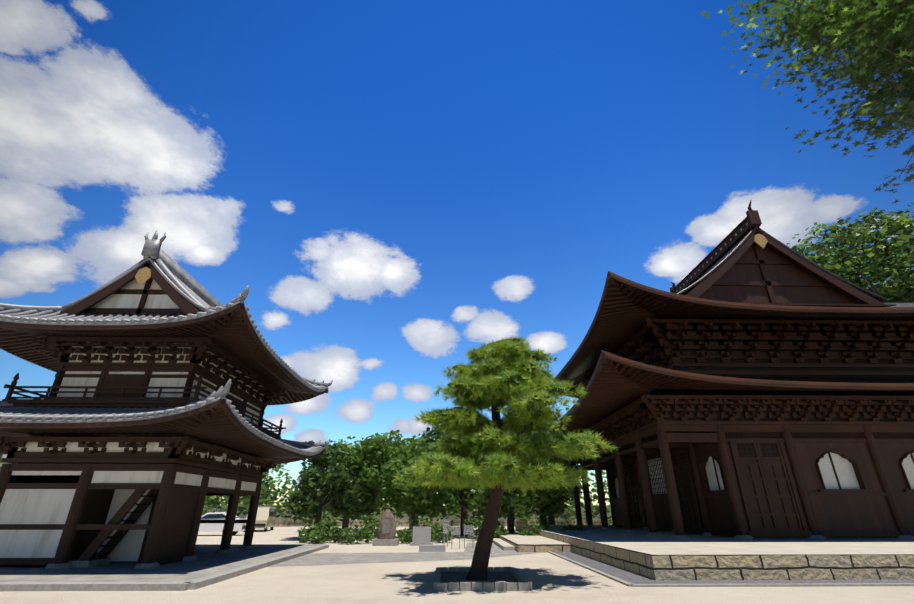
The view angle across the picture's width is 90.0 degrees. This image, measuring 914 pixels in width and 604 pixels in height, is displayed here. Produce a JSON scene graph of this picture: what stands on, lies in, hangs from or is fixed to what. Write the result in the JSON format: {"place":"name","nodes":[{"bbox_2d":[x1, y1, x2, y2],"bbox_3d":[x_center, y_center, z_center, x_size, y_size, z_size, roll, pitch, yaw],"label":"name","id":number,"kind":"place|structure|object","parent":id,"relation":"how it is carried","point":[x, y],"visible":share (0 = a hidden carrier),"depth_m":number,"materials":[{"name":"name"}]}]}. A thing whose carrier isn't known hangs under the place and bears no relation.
{"place":"outdoors","nodes":[
{"label":"outdoors","id":0,"kind":"place"},
{"bbox_2d":[0,454,11,465],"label":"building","id":1,"kind":"structure","parent":0,"point":[3,455],"depth_m":35.62,"materials":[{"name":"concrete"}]},
{"bbox_2d":[268,543,543,566],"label":"paved path","id":2,"kind":"structure","parent":0,"point":[341,558],"depth_m":16.68,"materials":[{"name":"grey stone"}]},
{"bbox_2d":[202,505,612,525],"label":"precinct wall","id":3,"kind":"structure","parent":0,"point":[283,521],"depth_m":52.11,"materials":[{"name":"paint"}]},
{"bbox_2d":[0,525,913,603],"bbox_3d":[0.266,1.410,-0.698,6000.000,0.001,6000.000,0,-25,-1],"label":"ground","id":4,"kind":"structure","parent":0,"point":[554,579],"depth_m":9.84,"materials":[{"name":"beige sand"}]},
{"bbox_2d":[0,544,328,590],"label":"gate platform","id":5,"kind":"structure","parent":4,"relation":"on","point":[208,566],"depth_m":11.72,"materials":[{"name":"grey stone"}]},
{"bbox_2d":[68,558,110,567],"bbox_3d":[-10.663,7.512,13.173,0.700,0.160,0.900,0,-25,-1],"label":"foundation stone","id":6,"kind":"object","parent":5,"relation":"on","point":[91,562],"visible":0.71,"depth_m":12.92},
{"bbox_2d":[0,260,285,564],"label":"gate","id":7,"kind":"structure","parent":5,"relation":"on","point":[171,527],"depth_m":14.18,"materials":[{"name":"brown wood"}]},
{"bbox_2d":[91,267,179,315],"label":"gate gables","id":8,"kind":"object","parent":7,"relation":"attached to","point":[142,276],"visible":0.19,"depth_m":16.05,"materials":[{"name":"white paint"}]},
{"bbox_2d":[0,303,327,464],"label":"roof eaves","id":9,"kind":"object","parent":7,"relation":"attached to","point":[218,422],"visible":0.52,"depth_m":14.44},
{"bbox_2d":[0,230,332,453],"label":"roof tiles","id":10,"kind":"object","parent":7,"relation":"on","point":[180,277],"visible":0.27,"depth_m":14.69,"materials":[{"name":"grey tile"}]},
{"bbox_2d":[0,395,324,455],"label":"gate roof","id":11,"kind":"structure","parent":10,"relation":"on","point":[112,420],"depth_m":12.33,"materials":[{"name":"tile"}]},
{"bbox_2d":[0,256,327,391],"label":"gate roof","id":12,"kind":"structure","parent":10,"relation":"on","point":[159,270],"depth_m":15.47,"materials":[{"name":"tile"}]},
{"bbox_2d":[45,545,253,568],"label":"foundation stones","id":13,"kind":"object","parent":5,"relation":"on","point":[137,566],"visible":0.35,"depth_m":12.62,"materials":[{"name":"grey stone"}]},
{"bbox_2d":[205,496,228,504],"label":"tree leaves","id":14,"kind":"object","parent":4,"relation":"on","point":[207,499],"visible":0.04,"depth_m":77.63,"materials":[{"name":"green plant"}]},
{"bbox_2d":[199,512,246,530],"bbox_3d":[-16.981,15.223,31.680,4.580,1.184,1.778,4,-25,-8],"label":"sedan car","id":15,"kind":"object","parent":4,"relation":"on","point":[218,526],"depth_m":31.00,"materials":[{"name":"white metal"}]},
{"bbox_2d":[227,463,286,504],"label":"tree leaves","id":16,"kind":"object","parent":4,"relation":"on","point":[278,467],"depth_m":69.19,"materials":[{"name":"green plant"}]},
{"bbox_2d":[245,507,275,527],"bbox_3d":[-16.517,18.153,38.597,1.760,1.600,4.780,5,-25,-10],"label":"truck","id":17,"kind":"object","parent":4,"relation":"on","point":[263,513],"depth_m":37.47,"materials":[{"name":"beige metal"}]},
{"bbox_2d":[244,524,273,531],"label":"van wheels","id":18,"kind":"object","parent":17,"relation":"attached to","point":[266,529],"visible":0.38,"depth_m":37.08,"materials":[{"name":"black rubber"}]},
{"bbox_2d":[261,472,275,490],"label":"tree leaves","id":19,"kind":"object","parent":4,"relation":"on","point":[267,475],"depth_m":80.72,"materials":[{"name":"green plant"}]},
{"bbox_2d":[283,440,367,525],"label":"tree leaves","id":20,"kind":"object","parent":4,"relation":"on","point":[348,485],"depth_m":27.54,"materials":[{"name":"green plant"}]},
{"bbox_2d":[306,439,389,528],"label":"tree leaves","id":21,"kind":"object","parent":4,"relation":"on","point":[333,446],"depth_m":36.74,"materials":[{"name":"green plant"}]},
{"bbox_2d":[327,433,407,535],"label":"tree leaves","id":22,"kind":"object","parent":4,"relation":"on","point":[370,448],"depth_m":30.08,"materials":[{"name":"green plant"}]},
{"bbox_2d":[308,523,455,543],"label":"shrubs","id":23,"kind":"object","parent":4,"relation":"on","point":[345,534],"visible":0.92,"depth_m":23.78,"materials":[{"name":"green plant"}]},
{"bbox_2d":[372,509,398,545],"bbox_3d":[-3.500,11.216,22.785,1.200,1.630,0.750,0,-25,-1],"label":"monument","id":24,"kind":"object","parent":4,"relation":"on","point":[387,531],"visible":1,"depth_m":22.52,"materials":[{"name":"stone"}]},
{"bbox_2d":[202,469,611,525],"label":"hedge","id":25,"kind":"object","parent":4,"relation":"on","point":[275,493],"visible":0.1,"depth_m":49.96,"materials":[{"name":"green plant"}]},
{"bbox_2d":[374,430,446,524],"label":"tree leaves","id":26,"kind":"object","parent":4,"relation":"on","point":[392,433],"depth_m":37.33,"materials":[{"name":"green plant"}]},
{"bbox_2d":[410,527,432,545],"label":"stone slab","id":27,"kind":"structure","parent":4,"relation":"on","point":[421,535],"depth_m":22.64,"materials":[{"name":"stone"}]},
{"bbox_2d":[380,435,463,527],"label":"tree leaves","id":28,"kind":"object","parent":4,"relation":"on","point":[406,495],"depth_m":28.41,"materials":[{"name":"green plant"}]},
{"bbox_2d":[297,512,586,542],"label":"bushes","id":29,"kind":"object","parent":4,"relation":"on","point":[323,525],"visible":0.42,"depth_m":25.58,"materials":[{"name":"green plant"}]},
{"bbox_2d":[419,520,473,551],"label":"signs","id":30,"kind":"object","parent":4,"relation":"on","point":[468,529],"visible":0.85,"depth_m":20.69,"materials":[{"name":"grey metal"}]},
{"bbox_2d":[417,426,480,536],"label":"tree leaves","id":31,"kind":"object","parent":4,"relation":"on","point":[432,434],"depth_m":30.99,"materials":[{"name":"green plant"}]},
{"bbox_2d":[455,441,486,530],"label":"tree leaves","id":32,"kind":"object","parent":4,"relation":"on","point":[459,507],"depth_m":36.93,"materials":[{"name":"green plant"}]},
{"bbox_2d":[440,572,519,589],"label":"soil","id":33,"kind":"structure","parent":4,"relation":"on","point":[459,577],"depth_m":11.34,"materials":[{"name":"brown soil"}]},
{"bbox_2d":[433,567,531,590],"bbox_3d":[0.528,6.741,11.166,2.140,0.192,3.040,0,-25,-1],"label":"stone planter border","id":34,"kind":"object","parent":4,"relation":"on","point":[524,584],"visible":0.85,"depth_m":9.82,"materials":[{"name":"grey stone"}]},
{"bbox_2d":[394,334,618,580],"bbox_3d":[1.110,3.955,12.385,5.785,6.350,5.331,0,-25,-1],"label":"pine","id":35,"kind":"object","parent":4,"relation":"on","point":[468,469],"depth_m":11.62,"materials":[{"name":"green plant"}]},
{"bbox_2d":[463,437,555,532],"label":"tree leaves","id":36,"kind":"object","parent":4,"relation":"on","point":[509,502],"depth_m":27.88,"materials":[{"name":"green plant"}]},
{"bbox_2d":[514,423,581,525],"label":"tree leaves","id":37,"kind":"object","parent":4,"relation":"on","point":[551,508],"depth_m":31.85,"materials":[{"name":"green plant"}]},
{"bbox_2d":[515,430,582,524],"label":"tree leaves","id":38,"kind":"object","parent":4,"relation":"on","point":[567,498],"depth_m":36.88,"materials":[{"name":"green plant"}]},
{"bbox_2d":[493,525,913,579],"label":"stone platform","id":39,"kind":"structure","parent":4,"relation":"on","point":[695,556],"depth_m":12.33,"materials":[{"name":"beige stone"}]},
{"bbox_2d":[576,524,913,538],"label":"foundation stones","id":40,"kind":"object","parent":39,"relation":"on","point":[735,537],"visible":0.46,"depth_m":18.03,"materials":[{"name":"grey stone"}]},
{"bbox_2d":[571,200,913,537],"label":"temple building","id":41,"kind":"structure","parent":4,"relation":"on","point":[788,464],"depth_m":20.26,"materials":[{"name":"brown wood"}]},
{"bbox_2d":[521,271,913,435],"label":"roof eaves","id":42,"kind":"object","parent":41,"relation":"on","point":[622,382],"visible":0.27,"depth_m":20.32,"materials":[{"name":"brown wood"}]},
{"bbox_2d":[524,350,913,435],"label":"hall roof","id":43,"kind":"structure","parent":41,"relation":"on","point":[864,379],"depth_m":21.88,"materials":[{"name":"brown wood"}]},
{"bbox_2d":[553,226,913,395],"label":"hall roof","id":44,"kind":"structure","parent":41,"relation":"on","point":[592,359],"depth_m":25.35,"materials":[{"name":"brown wood"}]},
{"bbox_2d":[676,222,747,291],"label":"ridge tiles","id":45,"kind":"object","parent":44,"relation":"on","point":[711,257],"visible":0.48,"depth_m":30.47,"materials":[{"name":"tile"}]},
{"bbox_2d":[698,234,864,303],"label":"hall gables","id":46,"kind":"object","parent":41,"relation":"on","point":[752,272],"visible":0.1,"depth_m":25.84,"materials":[{"name":"brown wood"}]},
{"bbox_2d":[786,202,913,302],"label":"tree leaves","id":47,"kind":"object","parent":4,"relation":"on","point":[854,237],"depth_m":45.51,"materials":[{"name":"green plant"}]},
{"bbox_2d":[865,277,913,300],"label":"tree leaves","id":48,"kind":"object","parent":4,"relation":"on","point":[884,283],"depth_m":57.57,"materials":[{"name":"green plant"}]},
{"bbox_2d":[0,0,913,504],"label":"sky","id":49,"kind":"structure","parent":0,"point":[396,189],"materials":[{"name":"blue"}]},
{"bbox_2d":[548,551,913,586],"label":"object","id":50,"kind":"structure","parent":0,"point":[626,578],"depth_m":11.04,"materials":[{"name":"grey stone"}]},
{"bbox_2d":[700,0,913,202],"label":"maple","id":51,"kind":"object","parent":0,"point":[866,64],"depth_m":3.45,"materials":[{"name":"green plant"}]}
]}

